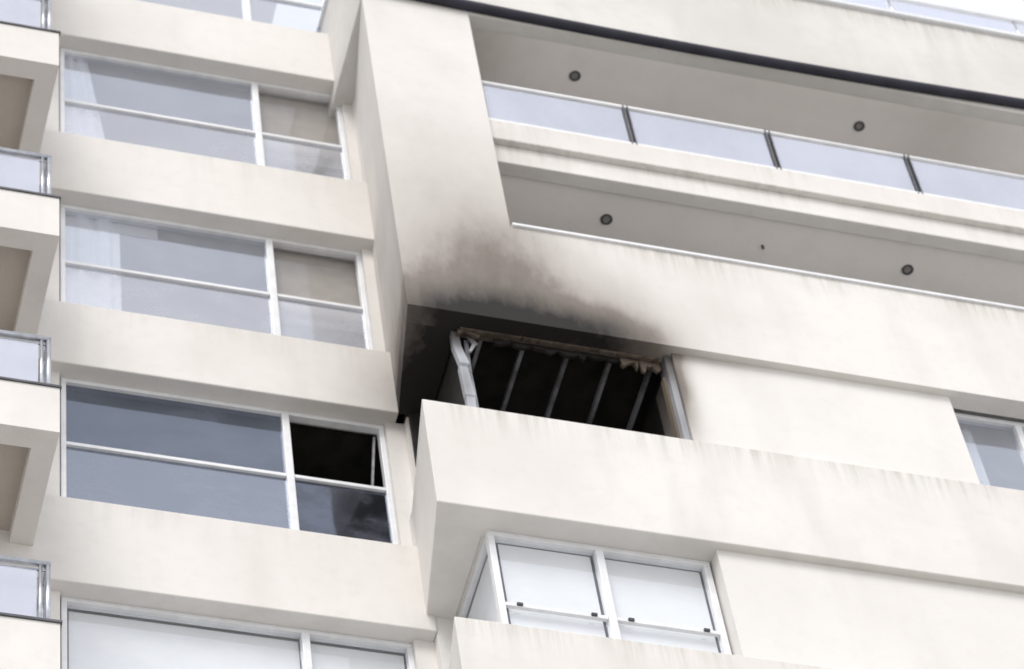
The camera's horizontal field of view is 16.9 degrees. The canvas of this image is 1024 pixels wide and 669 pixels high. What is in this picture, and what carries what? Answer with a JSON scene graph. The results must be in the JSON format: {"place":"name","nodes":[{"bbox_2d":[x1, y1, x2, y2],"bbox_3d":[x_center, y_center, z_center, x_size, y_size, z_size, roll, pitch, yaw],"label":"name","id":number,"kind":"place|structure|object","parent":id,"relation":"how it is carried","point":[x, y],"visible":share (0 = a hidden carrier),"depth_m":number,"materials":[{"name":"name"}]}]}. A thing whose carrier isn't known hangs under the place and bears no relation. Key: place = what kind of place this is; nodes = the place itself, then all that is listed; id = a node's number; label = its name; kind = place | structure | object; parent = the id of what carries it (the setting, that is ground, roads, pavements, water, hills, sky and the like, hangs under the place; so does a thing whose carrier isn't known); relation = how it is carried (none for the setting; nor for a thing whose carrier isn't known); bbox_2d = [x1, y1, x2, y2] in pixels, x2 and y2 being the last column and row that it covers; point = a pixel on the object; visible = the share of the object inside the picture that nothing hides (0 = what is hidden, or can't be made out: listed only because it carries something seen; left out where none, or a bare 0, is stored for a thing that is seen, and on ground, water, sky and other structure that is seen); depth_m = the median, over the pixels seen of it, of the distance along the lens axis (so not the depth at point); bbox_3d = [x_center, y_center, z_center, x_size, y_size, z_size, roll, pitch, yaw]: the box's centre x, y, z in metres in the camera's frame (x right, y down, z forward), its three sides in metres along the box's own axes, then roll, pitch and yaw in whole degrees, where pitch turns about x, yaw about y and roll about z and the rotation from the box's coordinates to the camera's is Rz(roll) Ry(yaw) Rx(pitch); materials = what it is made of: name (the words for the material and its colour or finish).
{"place":"outdoors","nodes":[
{"label":"outdoors","id":0,"kind":"place"},
{"bbox_2d":[0,616,59,668],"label":"balcony front beam","id":1,"kind":"structure","parent":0,"point":[28,644],"depth_m":25.93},
{"bbox_2d":[336,13,402,391],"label":"pier body","id":2,"kind":"structure","parent":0,"point":[389,292],"depth_m":33.94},
{"bbox_2d":[272,0,1023,34],"label":"sky","id":3,"kind":"structure","parent":0,"point":[284,15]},
{"bbox_2d":[500,174,1023,306],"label":"balcony ceiling","id":4,"kind":"structure","parent":0,"point":[708,232],"depth_m":34.90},
{"bbox_2d":[953,409,1023,490],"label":"window","id":5,"kind":"structure","parent":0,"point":[1000,457],"depth_m":33.23,"materials":[{"name":"glass"}]},
{"bbox_2d":[961,428,989,485],"bbox_3d":[4.318,1.346,32.042,0.250,1.600,0.047,9,-57,-13],"label":"curtain","id":6,"kind":"object","parent":5,"relation":"hanging from","point":[975,458],"visible":0.26,"depth_m":32.34,"materials":[{"name":"fabric"}]},
{"bbox_2d":[954,412,1023,431],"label":"window frame top","id":7,"kind":"object","parent":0,"point":[985,422],"depth_m":32.65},
{"bbox_3d":[-0.240,2.311,33.314,1.980,0.035,0.050,9,-57,-13],"label":"ceiling cross joist","id":8,"kind":"object","parent":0,"visible":0},
{"bbox_2d":[544,358,568,417],"bbox_3d":[-0.077,2.044,33.073,0.036,0.080,4.720,9,-57,-13],"label":"ceiling joist","id":9,"kind":"object","parent":8,"relation":"attached to","point":[556,387],"visible":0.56,"depth_m":32.05,"materials":[{"name":"metal"}]},
{"bbox_2d":[586,361,611,424],"bbox_3d":[0.327,2.108,33.171,0.036,0.080,4.720,9,-57,-13],"label":"ceiling joist","id":10,"kind":"object","parent":8,"relation":"attached to","point":[598,393],"visible":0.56,"depth_m":32.13,"materials":[{"name":"metal"}]},
{"bbox_3d":[0.068,1.341,32.678,1.980,0.035,0.050,9,-57,-13],"label":"ceiling cross joist","id":11,"kind":"object","parent":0,"visible":0},
{"bbox_2d":[499,350,523,411],"bbox_3d":[-0.497,1.978,32.971,0.036,0.080,4.720,9,-57,-14],"label":"ceiling joist","id":12,"kind":"object","parent":11,"relation":"attached to","point":[511,380],"visible":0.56,"depth_m":31.94,"materials":[{"name":"metal"}]},
{"bbox_2d":[626,370,651,430],"bbox_3d":[0.692,2.166,33.260,0.036,0.080,4.720,9,-57,-14],"label":"ceiling joist","id":13,"kind":"object","parent":11,"relation":"attached to","point":[641,393],"visible":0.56,"depth_m":32.23,"materials":[{"name":"metal"}]},
{"bbox_3d":[8.050,1.849,32.961,3.600,1.520,0.520,9,-57,-13],"label":"wall","id":14,"kind":"object","parent":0,"visible":0},
{"bbox_2d":[360,0,1023,418],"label":"pier and parapet","id":15,"kind":"structure","parent":14,"relation":"on","point":[468,256],"depth_m":32.77,"materials":[{"name":"paint"}]},
{"bbox_2d":[87,63,351,261],"bbox_3d":[-3.565,-0.350,36.391,3.780,2.890,3.690,9,-57,-13],"label":"room interior","id":16,"kind":"object","parent":15,"relation":"attached to","point":[169,96],"depth_m":36.76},
{"bbox_2d":[258,93,342,173],"bbox_3d":[-2.260,-2.122,36.286,0.900,1.290,0.055,9,-57,-13],"label":"room bulkhead","id":17,"kind":"object","parent":16,"relation":"attached to","point":[295,118],"visible":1,"depth_m":36.28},
{"bbox_2d":[120,230,374,435],"bbox_3d":[-3.237,1.372,33.920,3.780,2.870,3.690,9,-57,-13],"label":"room interior","id":18,"kind":"object","parent":15,"relation":"attached to","point":[176,255],"depth_m":34.38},
{"bbox_2d":[273,250,363,338],"bbox_3d":[-1.933,-0.405,33.823,0.900,1.250,0.055,9,-57,-13],"label":"room bulkhead","id":19,"kind":"object","parent":18,"relation":"attached to","point":[316,278],"visible":0.93,"depth_m":33.82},
{"bbox_2d":[395,305,455,423],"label":"soffit corner slab","id":20,"kind":"structure","parent":15,"relation":"attached to","point":[424,351],"depth_m":31.63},
{"bbox_2d":[305,0,1023,177],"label":"roof parapet","id":21,"kind":"structure","parent":15,"relation":"on","point":[809,32],"depth_m":37.52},
{"bbox_2d":[299,0,1023,99],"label":"roof coping","id":22,"kind":"object","parent":21,"relation":"on","point":[924,19],"visible":0.08,"depth_m":38.82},
{"bbox_2d":[890,0,1023,25],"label":"roof rail","id":23,"kind":"object","parent":22,"relation":"on","point":[962,11],"depth_m":39.52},
{"bbox_2d":[415,0,1023,108],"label":"roof gutter","id":24,"kind":"object","parent":21,"relation":"attached to","point":[716,52],"visible":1,"depth_m":36.78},
{"bbox_2d":[471,28,1023,209],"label":"roof soffit","id":25,"kind":"structure","parent":15,"relation":"attached to","point":[608,77],"depth_m":37.27,"materials":[{"name":"paint"}]},
{"bbox_2d":[481,80,1023,180],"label":"glass rail top","id":26,"kind":"object","parent":15,"relation":"attached to","point":[745,129],"visible":1,"depth_m":35.79,"materials":[{"name":"white metal"}]},
{"bbox_2d":[494,144,1023,262],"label":"slab edge","id":27,"kind":"object","parent":15,"relation":"attached to","point":[658,186],"visible":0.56,"depth_m":34.71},
{"bbox_2d":[489,119,1023,234],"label":"slab edge","id":28,"kind":"object","parent":27,"relation":"on","point":[560,143],"visible":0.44,"depth_m":34.95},
{"bbox_2d":[489,118,1023,211],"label":"glass rail base","id":29,"kind":"object","parent":28,"relation":"on","point":[754,164],"visible":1,"depth_m":35.18,"materials":[{"name":"white metal"}]},
{"bbox_2d":[511,222,1023,310],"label":"parapet coping rail","id":30,"kind":"object","parent":15,"relation":"on","point":[718,258],"visible":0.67,"depth_m":33.41,"materials":[{"name":"white metal"}]},
{"bbox_3d":[4.570,6.135,29.284,10.700,0.197,4.900,9,-57,-13],"label":"floor slab","id":31,"kind":"object","parent":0,"visible":0},
{"bbox_2d":[67,609,406,668],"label":"room interior","id":32,"kind":"object","parent":31,"relation":"on","point":[235,632],"depth_m":29.14,"materials":[{"name":"paint"}]},
{"bbox_2d":[449,617,832,668],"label":"planter band","id":33,"kind":"object","parent":31,"relation":"on","point":[479,644],"visible":1,"depth_m":27.62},
{"bbox_2d":[468,557,498,621],"bbox_3d":[-0.195,2.603,28.641,0.005,1.660,0.850,9,-57,-13],"label":"window side blind","id":34,"kind":"object","parent":33,"relation":"attached to","point":[483,606],"depth_m":29.05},
{"bbox_2d":[703,549,1023,668],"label":"wall","id":35,"kind":"structure","parent":33,"relation":"on","point":[798,612],"depth_m":29.21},
{"bbox_2d":[456,536,613,617],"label":"floor slab","id":36,"kind":"structure","parent":35,"relation":"on","point":[470,576],"depth_m":29.34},
{"bbox_2d":[102,423,383,649],"bbox_3d":[-2.917,3.052,31.510,3.780,2.920,3.690,9,-57,-13],"label":"room interior","id":37,"kind":"object","parent":36,"relation":"on","point":[332,454],"depth_m":32.12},
{"bbox_2d":[409,399,1023,619],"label":"planter band","id":38,"kind":"object","parent":36,"relation":"on","point":[479,472],"visible":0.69,"depth_m":29.90,"materials":[{"name":"paint"}]},
{"bbox_2d":[450,331,475,406],"bbox_3d":[-0.421,0.415,30.844,0.125,1.530,0.100,9,-57,-13],"label":"melted frame post","id":39,"kind":"object","parent":38,"relation":"on","point":[463,363],"visible":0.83,"depth_m":30.94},
{"bbox_2d":[459,537,486,617],"bbox_3d":[-0.335,2.131,29.341,0.050,0.049,1.000,9,-57,-13],"label":"window side head","id":40,"kind":"object","parent":38,"relation":"attached to","point":[473,581],"depth_m":29.29},
{"bbox_2d":[435,337,664,435],"bbox_3d":[-0.082,2.490,32.504,2.040,1.686,4.800,9,-57,-13],"label":"burnt room","id":41,"kind":"object","parent":38,"relation":"on","point":[534,383],"visible":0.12,"depth_m":32.20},
{"bbox_2d":[456,330,660,364],"bbox_3d":[0.447,0.076,31.790,2.030,0.230,0.070,9,-57,-13],"label":"window head","id":42,"kind":"object","parent":38,"relation":"on","point":[486,338],"depth_m":31.62},
{"bbox_2d":[493,339,621,364],"bbox_3d":[0.455,0.162,31.676,1.299,0.214,0.055,9,-57,-13],"label":"torn plaster","id":43,"kind":"object","parent":42,"relation":"attached to","point":[582,357],"visible":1,"depth_m":31.64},
{"bbox_2d":[460,327,658,361],"bbox_3d":[0.437,0.099,31.632,1.903,0.070,0.056,9,-57,-13],"label":"torn plaster","id":44,"kind":"object","parent":42,"relation":"attached to","point":[549,343],"visible":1,"depth_m":31.62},
{"bbox_2d":[619,357,660,373],"bbox_3d":[1.184,0.302,31.777,0.387,0.207,0.054,9,-57,-13],"label":"torn plaster flap","id":45,"kind":"object","parent":44,"relation":"attached to","point":[654,367],"visible":1,"depth_m":31.79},
{"bbox_2d":[485,530,709,571],"bbox_3d":[0.731,1.843,29.276,1.980,0.060,0.080,9,-57,-13],"label":"window frame top","id":46,"kind":"object","parent":38,"relation":"attached to","point":[608,552],"depth_m":29.25,"materials":[{"name":"white metal"}]},
{"bbox_2d":[498,544,605,636],"bbox_3d":[0.356,2.297,28.488,0.810,1.640,0.010,9,-57,-13],"label":"roller blind","id":47,"kind":"object","parent":46,"relation":"hanging from","point":[548,579],"visible":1,"depth_m":28.75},
{"bbox_2d":[605,559,718,652],"bbox_3d":[1.274,2.442,28.711,0.860,1.640,0.010,9,-57,-13],"label":"roller blind","id":48,"kind":"object","parent":46,"relation":"hanging from","point":[657,594],"visible":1,"depth_m":28.97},
{"bbox_2d":[661,377,680,437],"bbox_3d":[1.454,0.759,31.197,0.025,1.190,0.070,9,-57,-13],"label":"window frame jamb","id":49,"kind":"object","parent":38,"relation":"on","point":[670,409],"depth_m":31.30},
{"bbox_2d":[660,355,690,439],"bbox_3d":[1.489,0.672,31.300,0.065,1.450,0.160,9,-57,-13],"label":"window frame jamb","id":50,"kind":"object","parent":38,"relation":"on","point":[667,370],"depth_m":31.34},
{"bbox_2d":[656,353,979,483],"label":"wall","id":51,"kind":"structure","parent":38,"relation":"on","point":[806,415],"depth_m":31.60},
{"bbox_2d":[495,543,703,637],"bbox_3d":[0.235,4.352,29.945,1.940,1.707,4.860,9,-57,-13],"label":"room interior","id":52,"kind":"object","parent":35,"relation":"attached to","point":[598,592],"visible":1,"depth_m":29.46,"materials":[{"name":"paint"}]},
{"bbox_3d":[0.910,2.781,27.931,1.980,0.060,0.080,9,-57,-13],"label":"window frame sill","id":53,"kind":"object","parent":33,"relation":"attached to","visible":0},
{"bbox_2d":[485,535,508,623],"bbox_3d":[-0.102,2.168,28.380,0.060,1.590,0.077,9,-57,-13],"label":"window frame side","id":54,"kind":"object","parent":53,"relation":"on","point":[496,580],"depth_m":28.53,"materials":[{"name":"white metal"}]},
{"bbox_2d":[593,549,620,638],"bbox_3d":[0.812,2.307,28.598,0.070,1.590,0.090,9,-57,-13],"label":"window mullion","id":55,"kind":"structure","parent":53,"relation":"on","point":[605,592],"depth_m":28.75,"materials":[{"name":"white metal"}]},
{"bbox_2d":[701,566,731,654],"bbox_3d":[1.742,2.459,28.828,0.060,1.590,0.077,9,-57,-13],"label":"window frame side","id":56,"kind":"object","parent":53,"relation":"on","point":[716,612],"depth_m":28.99,"materials":[{"name":"white metal"}]},
{"label":"window pane","id":57,"kind":"object","parent":53,"relation":"on","visible":0},
{"bbox_2d":[505,602,607,621],"bbox_3d":[0.366,2.284,28.394,0.880,0.040,0.035,9,-57,-13],"label":"sash bottom rail","id":58,"kind":"object","parent":57,"relation":"attached to","point":[553,611],"visible":1,"depth_m":28.38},
{"label":"window pane","id":59,"kind":"object","parent":53,"relation":"on","visible":0},
{"bbox_2d":[617,617,720,637],"bbox_3d":[1.297,2.431,28.620,0.900,0.040,0.035,9,-57,-13],"label":"sash bottom rail","id":60,"kind":"object","parent":59,"relation":"attached to","point":[670,627],"visible":1,"depth_m":28.61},
{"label":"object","id":61,"kind":"object","parent":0,"visible":0},
{"bbox_2d":[138,0,276,23],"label":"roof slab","id":62,"kind":"structure","parent":61,"relation":"on","point":[263,11],"depth_m":43.03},
{"label":"ground","id":63,"kind":"structure","parent":0,"visible":0},
{"bbox_2d":[404,417,453,668],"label":"wall","id":64,"kind":"structure","parent":63,"relation":"on","point":[443,640],"depth_m":29.41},
{"bbox_3d":[-5.034,3.273,26.362,9.620,1.130,0.300,9,-57,-13],"label":"spandrel band","id":65,"kind":"object","parent":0,"visible":0},
{"bbox_2d":[0,583,59,619],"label":"wall strip","id":66,"kind":"object","parent":65,"relation":"on","point":[17,599],"depth_m":28.45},
{"bbox_2d":[0,494,436,653],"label":"spandrel band","id":67,"kind":"object","parent":66,"relation":"on","point":[181,563],"visible":0.69,"depth_m":29.30,"materials":[{"name":"paint"}]},
{"bbox_2d":[0,444,27,530],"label":"balcony slab","id":68,"kind":"structure","parent":67,"relation":"attached to","point":[12,461],"depth_m":28.64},
{"bbox_2d":[0,364,59,495],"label":"wall strip","id":69,"kind":"object","parent":67,"relation":"on","point":[29,374],"depth_m":31.00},
{"bbox_2d":[0,299,404,435],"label":"spandrel band","id":70,"kind":"object","parent":69,"relation":"on","point":[197,360],"visible":0.69,"depth_m":31.81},
{"bbox_2d":[0,246,30,330],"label":"balcony slab","id":71,"kind":"structure","parent":70,"relation":"attached to","point":[13,264],"depth_m":31.05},
{"bbox_2d":[13,251,54,344],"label":"balcony side beam","id":72,"kind":"structure","parent":70,"relation":"attached to","point":[34,290],"depth_m":30.96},
{"bbox_2d":[0,189,58,253],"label":"balcony front beam","id":73,"kind":"structure","parent":72,"relation":"attached to","point":[30,222],"depth_m":30.71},
{"bbox_2d":[45,240,58,300],"bbox_3d":[-7.406,-1.181,32.127,6.400,1.950,0.180,9,-57,-13],"label":"wall strip","id":74,"kind":"object","parent":70,"relation":"on","point":[52,292],"depth_m":32.41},
{"bbox_2d":[0,129,373,261],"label":"spandrel band","id":75,"kind":"object","parent":74,"relation":"on","point":[187,188],"visible":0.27,"depth_m":34.22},
{"bbox_2d":[0,74,32,155],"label":"balcony slab","id":76,"kind":"structure","parent":75,"relation":"attached to","point":[14,94],"depth_m":33.48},
{"bbox_2d":[16,79,54,169],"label":"balcony side beam","id":77,"kind":"structure","parent":75,"relation":"attached to","point":[36,115],"depth_m":33.41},
{"bbox_2d":[0,23,58,82],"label":"balcony front beam","id":78,"kind":"structure","parent":77,"relation":"attached to","point":[29,53],"depth_m":33.15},
{"bbox_2d":[45,68,58,130],"bbox_3d":[-7.734,-2.903,34.598,6.400,1.970,0.180,9,-57,-13],"label":"wall strip","id":79,"kind":"object","parent":75,"relation":"on","point":[52,122],"depth_m":34.95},
{"bbox_2d":[0,0,333,103],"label":"spandrel band","id":80,"kind":"object","parent":79,"relation":"on","point":[194,40],"visible":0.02,"depth_m":36.65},
{"bbox_2d":[59,48,330,102],"bbox_3d":[-3.295,-2.731,36.484,3.020,0.050,0.080,9,-57,-13],"label":"window frame top","id":81,"kind":"object","parent":80,"relation":"attached to","point":[190,74],"depth_m":36.44,"materials":[{"name":"white metal"}]},
{"bbox_2d":[64,57,104,138],"bbox_3d":[-4.348,-2.249,35.319,0.520,2.270,0.047,9,-57,-13],"label":"curtain","id":82,"kind":"object","parent":81,"relation":"hanging from","point":[79,87],"visible":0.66,"depth_m":35.53,"materials":[{"name":"fabric"}]},
{"bbox_2d":[59,204,360,259],"bbox_3d":[-2.966,-1.003,34.005,3.020,0.050,0.080,9,-57,-13],"label":"window frame top","id":83,"kind":"object","parent":75,"relation":"attached to","point":[210,232],"depth_m":33.97,"materials":[{"name":"white metal"}]},
{"bbox_2d":[65,214,121,310],"bbox_3d":[-4.000,-0.526,32.851,0.560,2.250,0.054,9,-57,-13],"label":"curtain","id":84,"kind":"object","parent":83,"relation":"hanging from","point":[92,241],"visible":0.66,"depth_m":33.15,"materials":[{"name":"fabric"}]},
{"bbox_2d":[117,222,157,239],"bbox_3d":[-3.671,-1.020,33.789,0.400,0.230,0.005,9,-57,-13],"label":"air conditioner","id":85,"kind":"object","parent":83,"relation":"attached to","point":[138,231],"visible":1,"depth_m":33.77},
{"bbox_2d":[341,104,361,181],"bbox_3d":[-1.496,-1.918,36.113,0.510,1.970,0.180,9,-57,-13],"label":"wall strip","id":86,"kind":"object","parent":75,"relation":"on","point":[351,144],"depth_m":35.99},
{"bbox_3d":[-3.083,-1.617,34.886,3.020,0.050,0.080,9,-57,-13],"label":"window frame sill","id":87,"kind":"object","parent":75,"relation":"on","visible":0},
{"bbox_2d":[59,51,64,131],"bbox_3d":[-4.615,-2.398,35.340,0.050,1.910,0.077,9,-57,-13],"label":"window frame side","id":88,"kind":"object","parent":87,"relation":"on","point":[61,94],"depth_m":35.40,"materials":[{"name":"white metal"}]},
{"bbox_2d":[65,99,254,137],"bbox_3d":[-3.630,-2.230,35.557,1.995,0.044,0.060,9,-57,-13],"label":"window transom","id":89,"kind":"object","parent":88,"relation":"attached to","point":[159,118],"depth_m":35.54,"materials":[{"name":"white metal"}]},
{"bbox_2d":[250,82,264,165],"bbox_3d":[-2.640,-2.092,35.816,0.070,1.910,0.090,9,-57,-13],"label":"window mullion","id":90,"kind":"structure","parent":87,"relation":"on","point":[257,128],"depth_m":35.89,"materials":[{"name":"white metal"}]},
{"bbox_2d":[262,132,341,151],"bbox_3d":[-2.194,-2.003,35.906,0.855,0.044,0.060,9,-57,-13],"label":"window transom","id":91,"kind":"object","parent":90,"relation":"attached to","point":[302,142],"depth_m":35.89,"materials":[{"name":"white metal"}]},
{"bbox_2d":[335,107,350,179],"bbox_3d":[-1.763,-1.948,36.032,0.050,1.910,0.077,9,-57,-13],"label":"window frame side","id":92,"kind":"object","parent":87,"relation":"on","point":[342,143],"depth_m":36.05,"materials":[{"name":"white metal"}]},
{"bbox_2d":[60,378,383,434],"bbox_3d":[-2.649,0.662,31.616,3.020,0.050,0.080,9,-57,-13],"label":"window frame top","id":93,"kind":"object","parent":70,"relation":"attached to","point":[333,423],"depth_m":31.63,"materials":[{"name":"white metal"}]},
{"bbox_2d":[361,248,385,351],"bbox_3d":[-1.168,-0.195,33.642,0.510,1.950,0.180,9,-57,-13],"label":"wall strip","id":94,"kind":"object","parent":70,"relation":"on","point":[372,302],"depth_m":33.60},
{"bbox_3d":[-2.756,0.100,32.423,3.020,0.050,0.080,9,-57,-13],"label":"window frame sill","id":95,"kind":"object","parent":70,"relation":"on","visible":0},
{"bbox_2d":[59,207,65,301],"bbox_3d":[-4.287,-0.676,32.868,0.050,1.890,0.077,9,-57,-13],"label":"window frame side","id":96,"kind":"object","parent":95,"relation":"on","point":[62,286],"depth_m":32.91,"materials":[{"name":"white metal"}]},
{"bbox_2d":[65,260,269,298],"bbox_3d":[-3.306,-0.525,33.110,1.995,0.044,0.060,9,-57,-13],"label":"window transom","id":97,"kind":"object","parent":96,"relation":"attached to","point":[168,279],"depth_m":33.09,"materials":[{"name":"white metal"}]},
{"bbox_2d":[264,239,280,334],"bbox_3d":[-2.312,-0.369,33.344,0.070,1.890,0.090,9,-57,-13],"label":"window mullion","id":98,"kind":"structure","parent":95,"relation":"on","point":[272,288],"depth_m":33.41,"materials":[{"name":"white metal"}]},
{"bbox_2d":[277,293,362,313],"bbox_3d":[-1.870,-0.298,33.459,0.855,0.044,0.060,9,-57,-13],"label":"window transom","id":99,"kind":"object","parent":98,"relation":"attached to","point":[320,303],"depth_m":33.44,"materials":[{"name":"white metal"}]},
{"bbox_2d":[354,255,372,349],"bbox_3d":[-1.435,-0.225,33.561,0.050,1.890,0.077,9,-57,-13],"label":"window frame side","id":100,"kind":"object","parent":95,"relation":"on","point":[363,304],"depth_m":33.64,"materials":[{"name":"white metal"}]},
{"bbox_2d":[9,448,54,545],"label":"balcony side beam","id":101,"kind":"structure","parent":67,"relation":"attached to","point":[31,494],"depth_m":28.58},
{"bbox_2d":[0,380,59,451],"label":"balcony front beam","id":102,"kind":"structure","parent":101,"relation":"attached to","point":[29,415],"depth_m":28.32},
{"bbox_2d":[60,597,412,652],"bbox_3d":[-2.308,2.453,29.046,3.020,0.050,0.080,9,-57,-13],"label":"window frame top","id":103,"kind":"object","parent":67,"relation":"attached to","point":[222,623],"depth_m":29.01,"materials":[{"name":"white metal"}]},
{"bbox_2d":[68,611,299,668],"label":"roller blind","id":104,"kind":"object","parent":103,"relation":"hanging from","point":[100,642],"visible":1,"depth_m":28.69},
{"bbox_2d":[310,644,404,668],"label":"roller blind","id":105,"kind":"object","parent":103,"relation":"hanging from","point":[326,657],"visible":1,"depth_m":29.18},
{"bbox_2d":[383,421,412,545],"bbox_3d":[-0.848,1.484,31.232,0.510,2.000,0.180,9,-57,-13],"label":"wall strip","id":106,"kind":"object","parent":67,"relation":"on","point":[399,467],"depth_m":31.27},
{"bbox_3d":[-2.433,1.794,29.992,3.020,0.050,0.080,9,-57,-13],"label":"window frame sill","id":107,"kind":"object","parent":67,"relation":"on","visible":0},
{"bbox_2d":[60,381,66,496],"bbox_3d":[-3.968,1.004,30.458,0.050,1.940,0.077,9,-57,-13],"label":"window frame side","id":108,"kind":"object","parent":107,"relation":"on","point":[63,488],"depth_m":30.48,"materials":[{"name":"white metal"}]},
{"bbox_2d":[66,441,285,478],"bbox_3d":[-2.991,1.129,30.737,1.995,0.044,0.060,9,-57,-13],"label":"window transom","id":109,"kind":"object","parent":108,"relation":"attached to","point":[175,459],"depth_m":30.71,"materials":[{"name":"white metal"}]},
{"bbox_2d":[66,385,284,472],"bbox_3d":[-3.042,0.862,31.121,1.995,0.898,0.001,9,-57,-13],"label":"window pane","id":110,"kind":"object","parent":109,"relation":"on","point":[103,418],"visible":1,"depth_m":31.13,"materials":[{"name":"grey glass"}]},
{"bbox_2d":[66,447,289,528],"bbox_3d":[-2.934,1.426,30.312,1.995,0.998,0.001,9,-57,-13],"label":"window pane","id":111,"kind":"object","parent":107,"relation":"on","point":[118,479],"visible":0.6,"depth_m":30.41,"materials":[{"name":"grey glass"}]},
{"bbox_2d":[280,413,299,529],"bbox_3d":[-1.992,1.310,30.934,0.070,1.940,0.090,9,-57,-13],"label":"window mullion","id":112,"kind":"structure","parent":107,"relation":"on","point":[290,475],"depth_m":30.97,"materials":[{"name":"white metal"}]},
{"bbox_2d":[294,474,385,492],"bbox_3d":[-1.555,1.356,31.085,0.855,0.044,0.060,9,-57,-13],"label":"window transom","id":113,"kind":"object","parent":112,"relation":"attached to","point":[340,483],"depth_m":31.06,"materials":[{"name":"white metal"}]},
{"bbox_2d":[295,480,391,542],"bbox_3d":[-1.498,1.652,30.661,0.855,0.998,0.001,9,-57,-13],"label":"window pane","id":114,"kind":"object","parent":107,"relation":"on","point":[342,511],"visible":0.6,"depth_m":30.77,"materials":[{"name":"grey glass"}]},
{"bbox_2d":[377,429,398,543],"bbox_3d":[-1.115,1.455,31.151,0.050,1.940,0.077,9,-57,-13],"label":"window frame side","id":115,"kind":"object","parent":107,"relation":"on","point":[385,471],"depth_m":31.26,"materials":[{"name":"white metal"}]},
{"bbox_2d":[412,639,437,668],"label":"wall strip","id":116,"kind":"object","parent":65,"relation":"on","point":[424,653],"depth_m":29.24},
{"bbox_3d":[-2.112,3.482,27.570,3.020,0.050,0.080,9,-57,-13],"label":"window frame sill","id":117,"kind":"object","parent":65,"relation":"on","visible":0},
{"bbox_2d":[60,601,66,668],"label":"window frame side","id":118,"kind":"object","parent":117,"relation":"on","point":[63,637],"depth_m":28.28,"materials":[{"name":"white metal"}]},
{"bbox_2d":[299,632,312,668],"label":"window mullion","id":119,"kind":"structure","parent":117,"relation":"on","point":[305,652],"depth_m":28.94,"materials":[{"name":"white metal"}]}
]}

